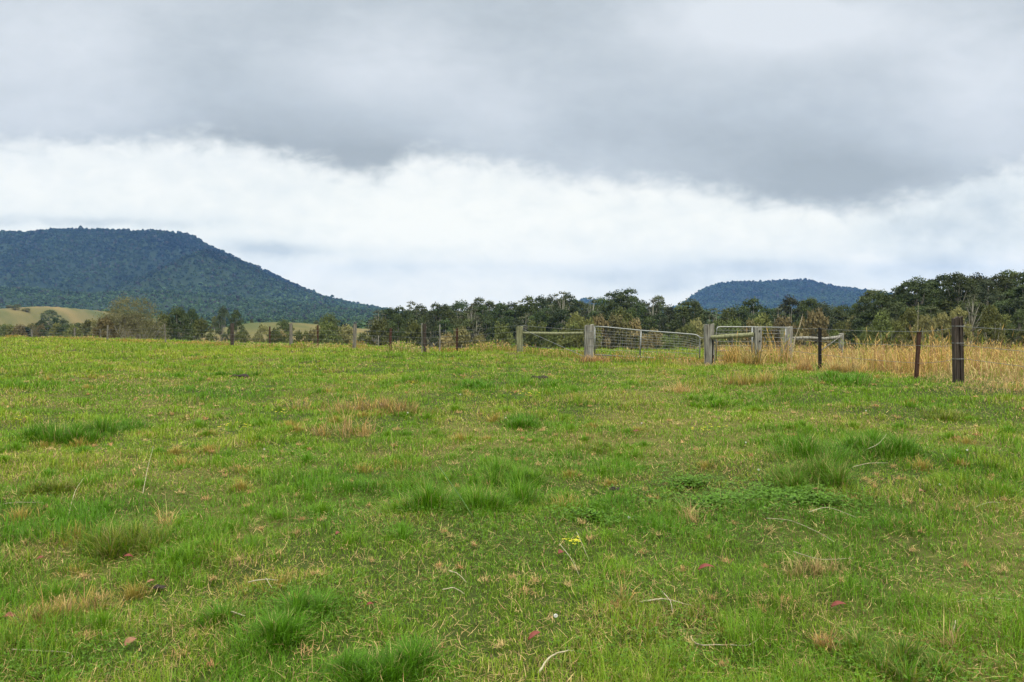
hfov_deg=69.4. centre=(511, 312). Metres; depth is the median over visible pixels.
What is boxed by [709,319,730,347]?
shrub
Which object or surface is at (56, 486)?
grass tussock
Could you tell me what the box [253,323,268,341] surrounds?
shrub
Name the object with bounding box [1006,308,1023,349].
eucalypt
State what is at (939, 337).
shrub
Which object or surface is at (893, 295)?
eucalypt
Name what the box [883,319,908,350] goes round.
shrub
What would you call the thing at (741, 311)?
eucalypt
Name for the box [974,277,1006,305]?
eucalypt
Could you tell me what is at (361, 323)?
forest
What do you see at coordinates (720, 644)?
twig
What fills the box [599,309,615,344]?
eucalypt
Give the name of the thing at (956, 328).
wire fence
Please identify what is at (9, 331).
shrub
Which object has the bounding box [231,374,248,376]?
cow dung
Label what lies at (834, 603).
fallen leaf
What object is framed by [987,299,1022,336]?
eucalypt
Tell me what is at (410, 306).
eucalypt
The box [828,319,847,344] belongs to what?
shrub
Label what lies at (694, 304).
eucalypt
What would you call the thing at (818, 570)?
dry tussock
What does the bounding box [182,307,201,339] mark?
eucalypt
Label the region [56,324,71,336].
eucalypt
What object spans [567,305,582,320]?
eucalypt
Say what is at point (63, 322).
eucalypt
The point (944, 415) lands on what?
grass tussock
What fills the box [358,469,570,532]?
grass tussock
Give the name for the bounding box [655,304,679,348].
eucalypt
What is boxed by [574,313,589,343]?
eucalypt
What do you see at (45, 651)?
twig
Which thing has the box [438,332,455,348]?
shrub
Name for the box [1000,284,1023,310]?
eucalypt
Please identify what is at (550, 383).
grass tussock
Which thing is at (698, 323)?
shrub
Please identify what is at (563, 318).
eucalypt
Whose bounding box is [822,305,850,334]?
eucalypt
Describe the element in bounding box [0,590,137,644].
grass tussock
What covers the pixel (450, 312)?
eucalypt
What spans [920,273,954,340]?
eucalypt
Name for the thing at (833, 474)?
grass tussock
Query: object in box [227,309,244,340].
eucalypt
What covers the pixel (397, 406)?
dry tussock
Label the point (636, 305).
eucalypt
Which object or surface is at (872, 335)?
shrub
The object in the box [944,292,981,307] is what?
eucalypt
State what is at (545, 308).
eucalypt
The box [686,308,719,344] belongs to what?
eucalypt
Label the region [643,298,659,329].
eucalypt
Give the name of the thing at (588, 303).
eucalypt
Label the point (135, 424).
grass tussock
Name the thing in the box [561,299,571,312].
eucalypt
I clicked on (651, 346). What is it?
shrub
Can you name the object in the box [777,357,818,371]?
dry tussock
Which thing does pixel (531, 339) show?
shrub
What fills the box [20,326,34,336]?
conifer
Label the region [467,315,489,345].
eucalypt
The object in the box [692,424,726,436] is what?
yellow flower
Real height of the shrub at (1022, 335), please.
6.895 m
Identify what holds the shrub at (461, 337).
on the ground at (70, 316)
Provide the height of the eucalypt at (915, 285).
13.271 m
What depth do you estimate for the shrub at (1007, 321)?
91.65 m
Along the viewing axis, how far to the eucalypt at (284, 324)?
179.33 m
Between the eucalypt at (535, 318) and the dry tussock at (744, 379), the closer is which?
the dry tussock at (744, 379)
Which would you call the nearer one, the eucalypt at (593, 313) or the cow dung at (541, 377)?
the cow dung at (541, 377)
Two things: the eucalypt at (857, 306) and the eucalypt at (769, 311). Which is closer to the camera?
the eucalypt at (857, 306)
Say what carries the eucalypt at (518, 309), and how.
on the ground at (70, 316)
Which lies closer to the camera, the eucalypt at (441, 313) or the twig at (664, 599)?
the twig at (664, 599)
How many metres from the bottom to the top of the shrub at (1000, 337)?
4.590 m
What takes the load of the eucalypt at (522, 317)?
on the ground at (70, 316)
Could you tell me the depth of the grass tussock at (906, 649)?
3.32 m
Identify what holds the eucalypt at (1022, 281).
on the ground at (70, 316)
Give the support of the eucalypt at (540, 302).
on the ground at (70, 316)
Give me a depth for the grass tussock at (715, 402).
12.40 m
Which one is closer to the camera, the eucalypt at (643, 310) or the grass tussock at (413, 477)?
the grass tussock at (413, 477)
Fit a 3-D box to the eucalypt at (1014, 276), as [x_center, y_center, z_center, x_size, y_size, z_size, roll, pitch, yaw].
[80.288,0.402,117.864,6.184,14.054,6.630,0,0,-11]
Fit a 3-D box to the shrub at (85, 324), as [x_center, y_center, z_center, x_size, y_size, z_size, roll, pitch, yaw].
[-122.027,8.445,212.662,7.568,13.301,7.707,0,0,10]
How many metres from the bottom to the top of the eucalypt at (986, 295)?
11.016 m
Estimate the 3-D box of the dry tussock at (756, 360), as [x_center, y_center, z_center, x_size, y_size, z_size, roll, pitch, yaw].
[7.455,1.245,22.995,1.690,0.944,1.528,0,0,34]
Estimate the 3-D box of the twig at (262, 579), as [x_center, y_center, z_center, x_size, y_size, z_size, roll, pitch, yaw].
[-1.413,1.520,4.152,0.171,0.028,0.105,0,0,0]
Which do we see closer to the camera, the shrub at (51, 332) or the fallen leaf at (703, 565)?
the fallen leaf at (703, 565)
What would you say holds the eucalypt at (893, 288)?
on the ground at (70, 316)
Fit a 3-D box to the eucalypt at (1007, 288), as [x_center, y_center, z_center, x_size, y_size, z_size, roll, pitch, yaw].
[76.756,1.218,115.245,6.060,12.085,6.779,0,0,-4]
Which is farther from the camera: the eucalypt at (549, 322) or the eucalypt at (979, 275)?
the eucalypt at (549, 322)
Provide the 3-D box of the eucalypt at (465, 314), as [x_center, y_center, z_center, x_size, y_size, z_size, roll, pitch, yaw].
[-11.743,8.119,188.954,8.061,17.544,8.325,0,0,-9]
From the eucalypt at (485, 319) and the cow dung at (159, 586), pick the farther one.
the eucalypt at (485, 319)
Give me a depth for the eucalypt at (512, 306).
206.61 m
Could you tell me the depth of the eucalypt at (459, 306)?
225.19 m
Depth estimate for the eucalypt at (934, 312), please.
100.03 m
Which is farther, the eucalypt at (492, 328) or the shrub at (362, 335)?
the shrub at (362, 335)
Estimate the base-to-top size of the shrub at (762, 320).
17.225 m
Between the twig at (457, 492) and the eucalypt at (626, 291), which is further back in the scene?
the eucalypt at (626, 291)
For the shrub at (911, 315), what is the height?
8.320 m
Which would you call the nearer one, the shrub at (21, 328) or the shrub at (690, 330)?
the shrub at (690, 330)
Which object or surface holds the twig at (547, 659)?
on the ground at (70, 316)
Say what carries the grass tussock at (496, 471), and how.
on the ground at (70, 316)
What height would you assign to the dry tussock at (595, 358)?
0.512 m
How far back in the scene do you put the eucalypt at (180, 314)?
149.15 m
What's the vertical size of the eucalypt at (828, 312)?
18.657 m
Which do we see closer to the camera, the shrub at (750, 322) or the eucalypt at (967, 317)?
the eucalypt at (967, 317)
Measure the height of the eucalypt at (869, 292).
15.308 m
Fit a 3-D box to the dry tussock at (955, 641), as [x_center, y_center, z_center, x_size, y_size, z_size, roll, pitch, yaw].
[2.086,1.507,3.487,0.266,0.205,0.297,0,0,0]
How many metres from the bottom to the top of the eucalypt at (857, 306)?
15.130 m
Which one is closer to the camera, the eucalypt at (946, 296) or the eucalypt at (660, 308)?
the eucalypt at (946, 296)
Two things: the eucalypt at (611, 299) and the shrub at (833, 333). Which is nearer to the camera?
the shrub at (833, 333)
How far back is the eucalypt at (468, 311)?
182.70 m
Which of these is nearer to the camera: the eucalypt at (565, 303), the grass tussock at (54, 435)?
the grass tussock at (54, 435)
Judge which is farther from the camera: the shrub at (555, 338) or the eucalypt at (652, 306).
the eucalypt at (652, 306)
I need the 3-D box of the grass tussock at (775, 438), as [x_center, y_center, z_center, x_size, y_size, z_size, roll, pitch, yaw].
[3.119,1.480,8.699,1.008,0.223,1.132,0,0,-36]
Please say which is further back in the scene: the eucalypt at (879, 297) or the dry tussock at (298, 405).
the eucalypt at (879, 297)
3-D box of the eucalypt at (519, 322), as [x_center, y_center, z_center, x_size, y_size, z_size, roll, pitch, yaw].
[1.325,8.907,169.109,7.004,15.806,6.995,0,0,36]
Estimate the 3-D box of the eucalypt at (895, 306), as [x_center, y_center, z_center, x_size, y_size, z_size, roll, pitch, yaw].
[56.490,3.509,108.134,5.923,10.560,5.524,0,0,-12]
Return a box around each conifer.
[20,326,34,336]
[52,317,58,334]
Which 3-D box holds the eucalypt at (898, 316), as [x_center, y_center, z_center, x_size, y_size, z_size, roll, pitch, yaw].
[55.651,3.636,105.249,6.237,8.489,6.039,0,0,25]
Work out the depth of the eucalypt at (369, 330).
184.57 m
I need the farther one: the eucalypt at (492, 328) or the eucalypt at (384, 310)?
the eucalypt at (384, 310)
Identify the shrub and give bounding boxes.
[0,324,17,336]
[1,324,11,335]
[10,323,27,336]
[26,323,38,336]
[33,323,45,336]
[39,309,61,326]
[48,322,63,336]
[63,324,83,336]
[76,319,93,336]
[86,320,102,336]
[91,315,117,337]
[147,310,181,338]
[188,316,214,340]
[211,316,217,327]
[235,330,249,342]
[240,329,251,341]
[251,332,264,342]
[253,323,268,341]
[266,327,284,342]
[273,329,285,342]
[279,330,295,342]
[293,330,310,343]
[305,326,319,343]
[316,320,342,344]
[333,323,352,344]
[356,332,366,343]
[363,316,395,345]
[399,320,429,347]
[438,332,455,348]
[446,326,471,348]
[469,332,485,347]
[485,321,515,348]
[523,319,551,348]
[544,328,564,348]
[557,311,585,347]
[560,319,583,348]
[570,317,604,348]
[583,313,613,348]
[602,312,633,349]
[607,306,641,349]
[621,317,646,349]
[642,327,668,349]
[660,331,683,349]
[672,322,701,348]
[682,317,704,347]
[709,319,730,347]
[717,317,749,347]
[733,317,767,348]
[740,312,774,348]
[767,314,804,349]
[791,318,813,345]
[792,307,832,349]
[827,330,844,349]
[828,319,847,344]
[842,315,855,348]
[856,325,881,349]
[864,310,896,348]
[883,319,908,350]
[897,306,923,351]
[910,314,936,350]
[923,334,943,349]
[930,311,951,348]
[941,305,974,347]
[972,334,985,345]
[973,304,1007,349]
[988,314,1017,350]
[989,333,1008,350]
[1016,323,1023,346]
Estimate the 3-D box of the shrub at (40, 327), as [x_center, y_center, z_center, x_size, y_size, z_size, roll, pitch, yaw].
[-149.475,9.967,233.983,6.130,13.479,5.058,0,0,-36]
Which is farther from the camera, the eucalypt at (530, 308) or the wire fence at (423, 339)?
the eucalypt at (530, 308)
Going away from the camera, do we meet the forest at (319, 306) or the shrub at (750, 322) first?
the shrub at (750, 322)
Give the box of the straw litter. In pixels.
[0,350,1023,681]
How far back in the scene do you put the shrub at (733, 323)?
139.28 m
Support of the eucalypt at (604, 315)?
on the ground at (70, 316)
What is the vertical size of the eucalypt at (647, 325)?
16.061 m
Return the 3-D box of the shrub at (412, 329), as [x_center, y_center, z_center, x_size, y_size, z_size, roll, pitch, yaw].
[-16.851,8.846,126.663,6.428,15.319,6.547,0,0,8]
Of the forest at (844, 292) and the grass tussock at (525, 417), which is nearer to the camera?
the grass tussock at (525, 417)
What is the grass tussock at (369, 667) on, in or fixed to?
on the ground at (70, 316)
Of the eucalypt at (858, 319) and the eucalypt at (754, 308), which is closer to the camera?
the eucalypt at (858, 319)
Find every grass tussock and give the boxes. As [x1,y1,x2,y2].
[0,377,74,389]
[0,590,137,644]
[1,474,87,499]
[3,410,128,448]
[62,513,203,569]
[109,415,155,432]
[125,532,220,573]
[169,576,382,681]
[199,369,271,376]
[299,626,481,681]
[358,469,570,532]
[377,473,443,490]
[394,405,455,416]
[441,377,502,390]
[455,450,565,492]
[491,410,552,431]
[493,375,578,388]
[561,438,622,454]
[671,390,741,410]
[723,446,882,494]
[731,425,963,481]
[736,429,809,447]
[805,369,890,386]
[810,620,981,681]
[849,434,924,460]
[909,405,991,423]
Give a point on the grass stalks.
(485, 469)
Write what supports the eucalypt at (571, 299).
on the ground at (70, 316)
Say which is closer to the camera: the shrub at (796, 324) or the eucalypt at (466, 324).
the shrub at (796, 324)
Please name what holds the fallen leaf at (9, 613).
on the ground at (70, 316)
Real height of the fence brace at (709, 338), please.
1.502 m
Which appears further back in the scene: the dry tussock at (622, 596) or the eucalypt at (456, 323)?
the eucalypt at (456, 323)
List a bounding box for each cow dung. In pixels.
[153,584,165,588]
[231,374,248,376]
[531,375,547,378]
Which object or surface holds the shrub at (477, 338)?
on the ground at (70, 316)
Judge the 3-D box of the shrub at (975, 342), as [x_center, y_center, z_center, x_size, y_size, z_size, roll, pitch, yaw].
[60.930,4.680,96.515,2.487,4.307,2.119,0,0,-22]
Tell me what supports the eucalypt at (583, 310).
on the ground at (70, 316)
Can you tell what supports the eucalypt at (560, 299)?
on the ground at (70, 316)
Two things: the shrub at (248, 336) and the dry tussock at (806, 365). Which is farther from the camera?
the shrub at (248, 336)
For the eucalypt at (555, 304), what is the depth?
184.48 m
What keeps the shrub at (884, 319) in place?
on the ground at (70, 316)
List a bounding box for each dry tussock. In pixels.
[34,580,117,621]
[151,494,180,527]
[284,393,350,411]
[298,403,390,440]
[304,388,437,423]
[574,351,617,362]
[600,568,644,607]
[648,379,707,393]
[669,493,711,525]
[712,363,788,389]
[720,342,747,362]
[737,342,777,365]
[764,547,886,583]
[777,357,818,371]
[804,619,851,653]
[818,354,886,373]
[922,613,966,655]
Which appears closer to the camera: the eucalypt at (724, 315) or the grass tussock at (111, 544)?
the grass tussock at (111, 544)
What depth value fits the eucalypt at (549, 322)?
169.21 m
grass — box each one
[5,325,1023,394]
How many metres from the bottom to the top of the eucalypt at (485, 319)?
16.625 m
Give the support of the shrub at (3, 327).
on the ground at (70, 316)
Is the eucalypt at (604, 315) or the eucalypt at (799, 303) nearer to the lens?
the eucalypt at (604, 315)
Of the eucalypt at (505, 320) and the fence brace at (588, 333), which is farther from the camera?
the eucalypt at (505, 320)
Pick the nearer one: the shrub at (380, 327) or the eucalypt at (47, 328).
the shrub at (380, 327)
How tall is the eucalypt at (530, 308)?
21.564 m
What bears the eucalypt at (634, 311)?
on the ground at (70, 316)
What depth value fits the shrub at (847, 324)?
143.32 m
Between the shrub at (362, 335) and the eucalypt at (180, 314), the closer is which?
the eucalypt at (180, 314)
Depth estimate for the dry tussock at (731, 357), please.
24.65 m
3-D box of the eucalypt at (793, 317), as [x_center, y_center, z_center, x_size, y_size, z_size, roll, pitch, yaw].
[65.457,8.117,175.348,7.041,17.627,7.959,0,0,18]
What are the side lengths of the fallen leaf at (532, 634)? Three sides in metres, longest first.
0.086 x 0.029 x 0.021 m
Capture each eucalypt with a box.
[35,320,48,332]
[40,325,52,336]
[54,319,68,334]
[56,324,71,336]
[67,322,88,335]
[162,305,195,340]
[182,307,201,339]
[212,305,229,341]
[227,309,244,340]
[276,319,295,340]
[315,312,340,342]
[356,320,375,342]
[365,309,385,343]
[376,308,393,320]
[385,305,411,329]
[386,313,407,345]
[398,317,420,347]
[402,301,420,317]
[402,308,419,321]
[414,303,427,318]
[416,321,441,346]
[419,316,440,347]
[421,301,450,341]
[424,313,438,322]
[428,321,444,344]
[432,318,455,347]
[439,305,455,317]
[442,309,455,334]
[443,318,465,339]
[450,300,468,320]
[453,317,483,347]
[458,303,478,334]
[459,310,472,329]
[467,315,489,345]
[471,304,491,334]
[472,297,487,316]
[473,314,494,348]
[482,300,498,327]
[484,317,502,343]
[489,301,514,323]
[490,315,516,343]
[503,301,517,317]
[508,317,525,341]
[512,295,540,347]
[512,303,531,343]
[515,313,531,335]
[526,310,554,348]
[532,295,547,317]
[540,313,560,348]
[541,302,553,320]
[544,294,555,304]
[545,291,574,326]
[546,306,566,342]
[549,300,570,321]
[550,308,570,348]
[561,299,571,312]
[564,292,577,307]
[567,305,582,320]
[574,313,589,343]
[577,300,587,312]
[578,296,601,314]
[581,304,594,318]
[585,310,599,321]
[591,296,607,306]
[596,291,617,303]
[598,312,610,344]
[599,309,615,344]
[601,301,618,312]
[608,294,631,317]
[612,287,648,320]
[625,296,643,318]
[626,307,642,340]
[630,317,648,349]
[635,306,649,329]
[639,316,659,349]
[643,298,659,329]
[644,295,666,317]
[647,302,672,329]
[648,311,665,348]
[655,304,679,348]
[663,298,706,349]
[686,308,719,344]
[705,308,721,322]
[714,307,743,346]
[727,304,754,346]
[739,296,764,318]
[757,306,780,323]
[771,306,785,336]
[779,294,803,343]
[781,312,795,322]
[792,299,804,316]
[796,298,828,346]
[804,301,837,346]
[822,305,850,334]
[827,319,838,332]
[834,304,852,324]
[844,312,875,348]
[844,327,863,349]
[848,296,873,348]
[849,289,892,336]
[852,306,888,345]
[858,319,884,345]
[861,288,896,326]
[879,318,898,337]
[882,291,898,312]
[882,301,912,330]
[891,286,905,298]
[893,282,924,304]
[893,309,925,337]
[894,292,924,314]
[897,307,939,335]
[898,276,943,316]
[911,305,946,336]
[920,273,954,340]
[927,289,946,327]
[931,288,963,318]
[934,272,980,319]
[934,299,954,336]
[940,305,981,342]
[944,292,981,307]
[948,275,982,290]
[956,293,984,346]
[961,299,992,343]
[964,288,996,334]
[966,272,990,290]
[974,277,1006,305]
[980,273,1017,342]
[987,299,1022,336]
[995,269,1019,285]
[995,283,1023,302]
[995,297,1023,340]
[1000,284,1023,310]
[1003,271,1023,298]
[1005,272,1023,302]
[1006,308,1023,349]
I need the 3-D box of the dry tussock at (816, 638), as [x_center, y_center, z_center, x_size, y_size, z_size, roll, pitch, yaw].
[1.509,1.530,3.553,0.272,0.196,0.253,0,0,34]
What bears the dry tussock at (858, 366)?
on the ground at (70, 316)
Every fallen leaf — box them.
[1,612,13,617]
[124,637,136,645]
[528,631,540,639]
[698,563,713,569]
[831,601,846,606]
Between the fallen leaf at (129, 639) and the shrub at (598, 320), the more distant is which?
the shrub at (598, 320)
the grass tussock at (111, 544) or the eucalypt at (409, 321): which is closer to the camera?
the grass tussock at (111, 544)
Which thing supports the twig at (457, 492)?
on the grass tussock at (431, 498)
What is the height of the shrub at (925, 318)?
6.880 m
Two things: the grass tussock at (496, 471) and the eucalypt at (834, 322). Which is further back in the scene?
the eucalypt at (834, 322)
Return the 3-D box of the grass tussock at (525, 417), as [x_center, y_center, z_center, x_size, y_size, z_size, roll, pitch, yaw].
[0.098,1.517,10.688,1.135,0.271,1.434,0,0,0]
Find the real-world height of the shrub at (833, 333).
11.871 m
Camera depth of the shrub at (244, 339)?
175.27 m
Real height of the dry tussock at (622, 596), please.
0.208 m
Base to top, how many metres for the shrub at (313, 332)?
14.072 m
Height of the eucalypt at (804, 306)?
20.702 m
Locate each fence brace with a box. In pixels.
[516,324,593,357]
[703,323,761,364]
[780,326,843,356]
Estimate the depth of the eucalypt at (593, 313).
171.26 m
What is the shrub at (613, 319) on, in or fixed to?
on the ground at (70, 316)
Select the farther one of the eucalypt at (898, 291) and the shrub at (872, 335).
the eucalypt at (898, 291)
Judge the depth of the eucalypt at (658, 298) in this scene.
208.39 m
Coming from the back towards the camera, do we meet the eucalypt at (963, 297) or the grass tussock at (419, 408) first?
the eucalypt at (963, 297)
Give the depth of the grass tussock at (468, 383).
15.59 m
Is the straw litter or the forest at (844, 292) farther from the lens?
the forest at (844, 292)
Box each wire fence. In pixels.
[6,323,518,352]
[773,316,1023,383]
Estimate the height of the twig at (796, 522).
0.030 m
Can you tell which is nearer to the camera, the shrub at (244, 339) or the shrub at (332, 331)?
the shrub at (332, 331)
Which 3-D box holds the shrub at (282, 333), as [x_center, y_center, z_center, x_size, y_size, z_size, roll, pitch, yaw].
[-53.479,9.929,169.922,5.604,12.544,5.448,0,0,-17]
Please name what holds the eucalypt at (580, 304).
on the ground at (70, 316)
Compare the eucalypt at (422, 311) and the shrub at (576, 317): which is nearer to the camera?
the shrub at (576, 317)
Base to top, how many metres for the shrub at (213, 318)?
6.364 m
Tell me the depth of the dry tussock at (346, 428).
9.82 m
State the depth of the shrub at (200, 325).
159.41 m
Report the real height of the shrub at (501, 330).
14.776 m
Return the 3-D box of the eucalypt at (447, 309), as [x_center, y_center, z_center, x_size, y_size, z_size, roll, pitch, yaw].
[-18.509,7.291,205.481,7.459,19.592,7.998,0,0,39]
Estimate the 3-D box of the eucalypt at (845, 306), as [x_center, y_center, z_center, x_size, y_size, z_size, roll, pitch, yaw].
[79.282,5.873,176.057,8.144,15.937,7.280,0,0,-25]
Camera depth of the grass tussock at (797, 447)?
7.59 m
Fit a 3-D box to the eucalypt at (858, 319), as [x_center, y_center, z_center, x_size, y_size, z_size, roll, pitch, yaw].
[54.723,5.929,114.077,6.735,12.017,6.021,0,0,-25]
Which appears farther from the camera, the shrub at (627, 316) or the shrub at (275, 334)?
the shrub at (275, 334)
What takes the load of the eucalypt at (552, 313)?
on the ground at (70, 316)
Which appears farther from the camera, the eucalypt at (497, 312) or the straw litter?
the eucalypt at (497, 312)
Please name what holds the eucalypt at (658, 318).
on the ground at (70, 316)
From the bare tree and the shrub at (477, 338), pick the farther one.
the shrub at (477, 338)
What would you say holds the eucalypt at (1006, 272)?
on the ground at (70, 316)
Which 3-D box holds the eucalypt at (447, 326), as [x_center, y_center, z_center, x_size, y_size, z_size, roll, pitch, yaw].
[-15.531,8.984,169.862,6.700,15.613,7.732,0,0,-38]
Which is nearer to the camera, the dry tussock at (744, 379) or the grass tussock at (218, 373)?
the dry tussock at (744, 379)
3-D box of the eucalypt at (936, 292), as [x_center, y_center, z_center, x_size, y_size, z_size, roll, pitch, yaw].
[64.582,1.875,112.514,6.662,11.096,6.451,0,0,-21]
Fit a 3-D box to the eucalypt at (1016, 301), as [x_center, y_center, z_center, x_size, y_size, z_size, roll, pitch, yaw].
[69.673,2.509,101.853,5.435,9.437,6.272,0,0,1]
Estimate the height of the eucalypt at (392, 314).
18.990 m
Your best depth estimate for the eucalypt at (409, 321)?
168.96 m
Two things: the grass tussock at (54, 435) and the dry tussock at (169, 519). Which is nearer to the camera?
the dry tussock at (169, 519)
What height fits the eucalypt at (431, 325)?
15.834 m
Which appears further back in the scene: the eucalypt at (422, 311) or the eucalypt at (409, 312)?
the eucalypt at (422, 311)
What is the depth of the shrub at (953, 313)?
88.91 m
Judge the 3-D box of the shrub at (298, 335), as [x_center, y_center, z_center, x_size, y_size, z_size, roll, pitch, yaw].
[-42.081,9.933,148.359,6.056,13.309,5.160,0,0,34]
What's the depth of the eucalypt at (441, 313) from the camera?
181.93 m
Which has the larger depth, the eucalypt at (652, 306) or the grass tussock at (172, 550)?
the eucalypt at (652, 306)
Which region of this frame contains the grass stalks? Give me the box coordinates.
[1,345,1021,681]
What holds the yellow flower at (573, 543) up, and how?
on the ground at (70, 316)
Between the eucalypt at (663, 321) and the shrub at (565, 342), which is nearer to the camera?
the shrub at (565, 342)
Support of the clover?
on the ground at (70, 316)
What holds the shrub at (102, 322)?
on the ground at (70, 316)
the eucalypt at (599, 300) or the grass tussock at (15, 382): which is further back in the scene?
the eucalypt at (599, 300)
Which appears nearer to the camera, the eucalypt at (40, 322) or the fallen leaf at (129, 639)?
the fallen leaf at (129, 639)
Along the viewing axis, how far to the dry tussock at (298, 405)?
12.72 m
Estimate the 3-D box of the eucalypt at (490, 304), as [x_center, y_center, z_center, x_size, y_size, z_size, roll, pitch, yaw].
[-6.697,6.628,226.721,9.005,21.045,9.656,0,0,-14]
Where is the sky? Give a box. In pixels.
[0,0,1023,311]
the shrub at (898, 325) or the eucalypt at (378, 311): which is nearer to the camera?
the shrub at (898, 325)
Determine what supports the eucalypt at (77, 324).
on the ground at (70, 316)
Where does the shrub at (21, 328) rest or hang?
on the ground at (70, 316)
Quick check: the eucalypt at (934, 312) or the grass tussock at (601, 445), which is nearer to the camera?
the grass tussock at (601, 445)
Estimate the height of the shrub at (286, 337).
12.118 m
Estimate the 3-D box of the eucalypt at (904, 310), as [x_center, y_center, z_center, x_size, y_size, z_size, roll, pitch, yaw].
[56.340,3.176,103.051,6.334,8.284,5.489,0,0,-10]
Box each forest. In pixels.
[0,225,424,319]
[97,307,783,329]
[574,278,892,313]
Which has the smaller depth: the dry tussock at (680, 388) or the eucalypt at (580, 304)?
the dry tussock at (680, 388)
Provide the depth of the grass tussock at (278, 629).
3.79 m
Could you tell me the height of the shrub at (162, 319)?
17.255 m
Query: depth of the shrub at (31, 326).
246.88 m
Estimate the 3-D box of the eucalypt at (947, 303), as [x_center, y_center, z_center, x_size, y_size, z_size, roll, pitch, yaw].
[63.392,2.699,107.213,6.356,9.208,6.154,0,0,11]
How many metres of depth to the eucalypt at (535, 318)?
168.51 m
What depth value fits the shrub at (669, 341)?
121.03 m
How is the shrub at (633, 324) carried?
on the ground at (70, 316)
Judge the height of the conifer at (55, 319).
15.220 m
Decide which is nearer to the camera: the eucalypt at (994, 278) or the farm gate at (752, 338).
the farm gate at (752, 338)
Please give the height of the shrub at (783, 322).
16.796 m
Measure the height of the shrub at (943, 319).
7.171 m
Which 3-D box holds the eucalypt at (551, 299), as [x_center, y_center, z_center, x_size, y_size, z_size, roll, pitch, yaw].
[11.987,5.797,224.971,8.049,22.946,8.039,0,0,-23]
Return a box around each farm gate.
[594,326,701,360]
[716,326,785,360]
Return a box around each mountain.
[0,232,356,320]
[586,284,862,313]
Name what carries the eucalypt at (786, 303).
on the ground at (70, 316)
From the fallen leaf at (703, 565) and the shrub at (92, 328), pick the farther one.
the shrub at (92, 328)
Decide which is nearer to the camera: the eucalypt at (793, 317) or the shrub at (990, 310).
the shrub at (990, 310)
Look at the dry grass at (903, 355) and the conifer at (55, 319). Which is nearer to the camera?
the dry grass at (903, 355)
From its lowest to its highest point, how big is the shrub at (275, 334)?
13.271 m
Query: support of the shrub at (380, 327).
on the ground at (70, 316)
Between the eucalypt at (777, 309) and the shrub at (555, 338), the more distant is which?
the eucalypt at (777, 309)
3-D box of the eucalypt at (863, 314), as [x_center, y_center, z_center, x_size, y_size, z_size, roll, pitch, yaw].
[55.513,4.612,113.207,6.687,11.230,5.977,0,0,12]
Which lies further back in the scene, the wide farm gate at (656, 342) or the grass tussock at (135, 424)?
the wide farm gate at (656, 342)
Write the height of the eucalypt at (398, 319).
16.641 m
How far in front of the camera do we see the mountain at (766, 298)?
3559.12 m
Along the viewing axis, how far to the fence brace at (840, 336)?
26.11 m
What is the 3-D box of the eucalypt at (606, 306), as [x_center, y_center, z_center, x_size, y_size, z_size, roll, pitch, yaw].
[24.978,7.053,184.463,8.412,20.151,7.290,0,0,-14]
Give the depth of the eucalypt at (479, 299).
205.31 m
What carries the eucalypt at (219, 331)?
on the ground at (70, 316)
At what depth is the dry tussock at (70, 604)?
3.99 m
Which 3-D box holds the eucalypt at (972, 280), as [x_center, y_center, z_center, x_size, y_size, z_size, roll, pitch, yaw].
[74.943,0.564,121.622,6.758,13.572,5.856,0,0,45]
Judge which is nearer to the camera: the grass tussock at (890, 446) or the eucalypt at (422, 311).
the grass tussock at (890, 446)
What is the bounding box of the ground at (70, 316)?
[0,306,1023,681]
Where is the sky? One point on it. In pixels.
(381, 153)
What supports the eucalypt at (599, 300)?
on the ground at (70, 316)
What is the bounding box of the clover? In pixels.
[0,424,1023,681]
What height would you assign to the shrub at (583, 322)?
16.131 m
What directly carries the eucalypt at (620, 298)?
on the ground at (70, 316)
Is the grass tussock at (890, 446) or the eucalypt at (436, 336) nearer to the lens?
the grass tussock at (890, 446)
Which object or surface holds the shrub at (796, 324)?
on the ground at (70, 316)
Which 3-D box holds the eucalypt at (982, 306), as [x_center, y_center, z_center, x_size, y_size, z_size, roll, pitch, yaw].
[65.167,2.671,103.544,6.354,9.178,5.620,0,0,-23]
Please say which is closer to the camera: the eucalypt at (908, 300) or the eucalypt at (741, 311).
the eucalypt at (908, 300)
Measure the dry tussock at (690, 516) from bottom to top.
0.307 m
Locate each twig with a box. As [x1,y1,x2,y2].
[11,649,72,659]
[248,578,273,587]
[439,467,475,521]
[537,649,573,672]
[639,591,693,611]
[690,634,761,645]
[767,518,832,540]
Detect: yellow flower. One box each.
[562,536,580,553]
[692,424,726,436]
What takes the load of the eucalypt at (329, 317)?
on the ground at (70, 316)
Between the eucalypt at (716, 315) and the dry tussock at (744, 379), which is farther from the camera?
the eucalypt at (716, 315)
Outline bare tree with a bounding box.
[87,292,171,339]
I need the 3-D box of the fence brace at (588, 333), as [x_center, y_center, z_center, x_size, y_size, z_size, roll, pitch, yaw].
[1.565,1.144,28.474,0.432,1.437,4.244,0,0,-39]
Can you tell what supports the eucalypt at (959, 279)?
on the ground at (70, 316)
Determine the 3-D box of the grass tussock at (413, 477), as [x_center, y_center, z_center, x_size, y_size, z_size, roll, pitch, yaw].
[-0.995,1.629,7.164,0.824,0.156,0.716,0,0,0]

